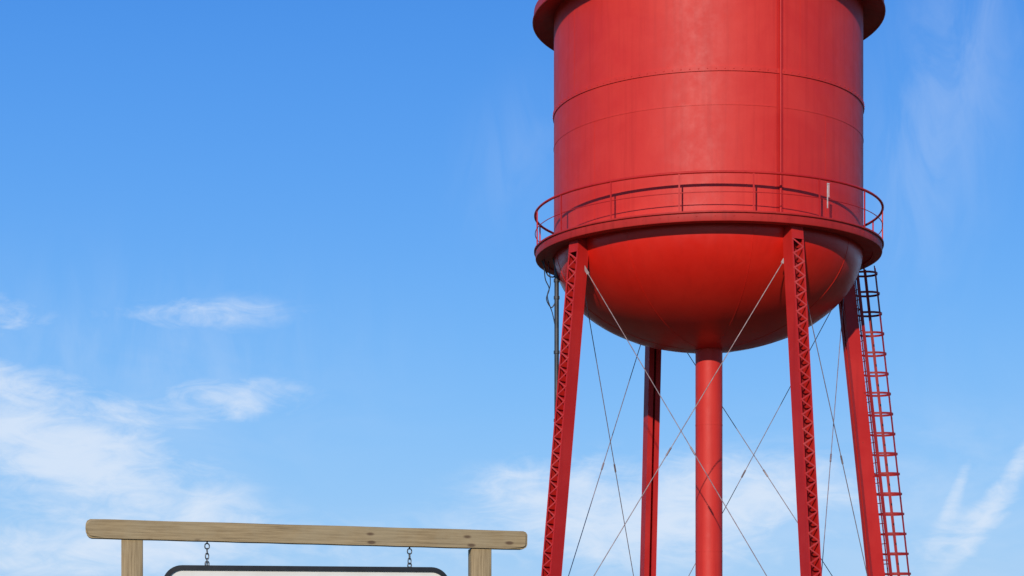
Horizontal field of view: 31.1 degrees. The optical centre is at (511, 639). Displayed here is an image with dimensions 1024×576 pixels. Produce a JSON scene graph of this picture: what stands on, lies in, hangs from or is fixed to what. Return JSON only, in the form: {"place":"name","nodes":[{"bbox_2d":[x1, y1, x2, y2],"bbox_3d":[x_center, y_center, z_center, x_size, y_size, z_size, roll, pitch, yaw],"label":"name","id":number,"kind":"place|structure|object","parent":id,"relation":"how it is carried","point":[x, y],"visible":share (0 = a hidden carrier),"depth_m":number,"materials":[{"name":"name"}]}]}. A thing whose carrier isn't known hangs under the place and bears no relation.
{"place":"outdoors","nodes":[
{"label":"outdoors","id":0,"kind":"place"},
{"bbox_2d":[0,0,1023,575],"label":"sky","id":1,"kind":"structure","parent":0,"point":[262,261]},
{"label":"ground","id":2,"kind":"structure","parent":0,"visible":0},
{"bbox_2d":[85,519,526,575],"bbox_3d":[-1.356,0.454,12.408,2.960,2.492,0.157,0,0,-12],"label":"sign frame","id":3,"kind":"object","parent":2,"relation":"on","point":[131,535],"visible":1,"depth_m":12.32,"materials":[{"name":"beige wood"}]},
{"bbox_2d":[165,541,446,575],"bbox_3d":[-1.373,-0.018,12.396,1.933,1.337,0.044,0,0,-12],"label":"hanging sign","id":4,"kind":"object","parent":3,"relation":"hanging from","point":[207,569],"visible":1,"depth_m":12.37,"materials":[{"name":"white metal"}]},
{"bbox_2d":[532,0,910,575],"bbox_3d":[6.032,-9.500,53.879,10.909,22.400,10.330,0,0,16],"label":"water tower","id":5,"kind":"structure","parent":2,"relation":"on","point":[709,189],"depth_m":50.62,"materials":[{"name":"red metal"}]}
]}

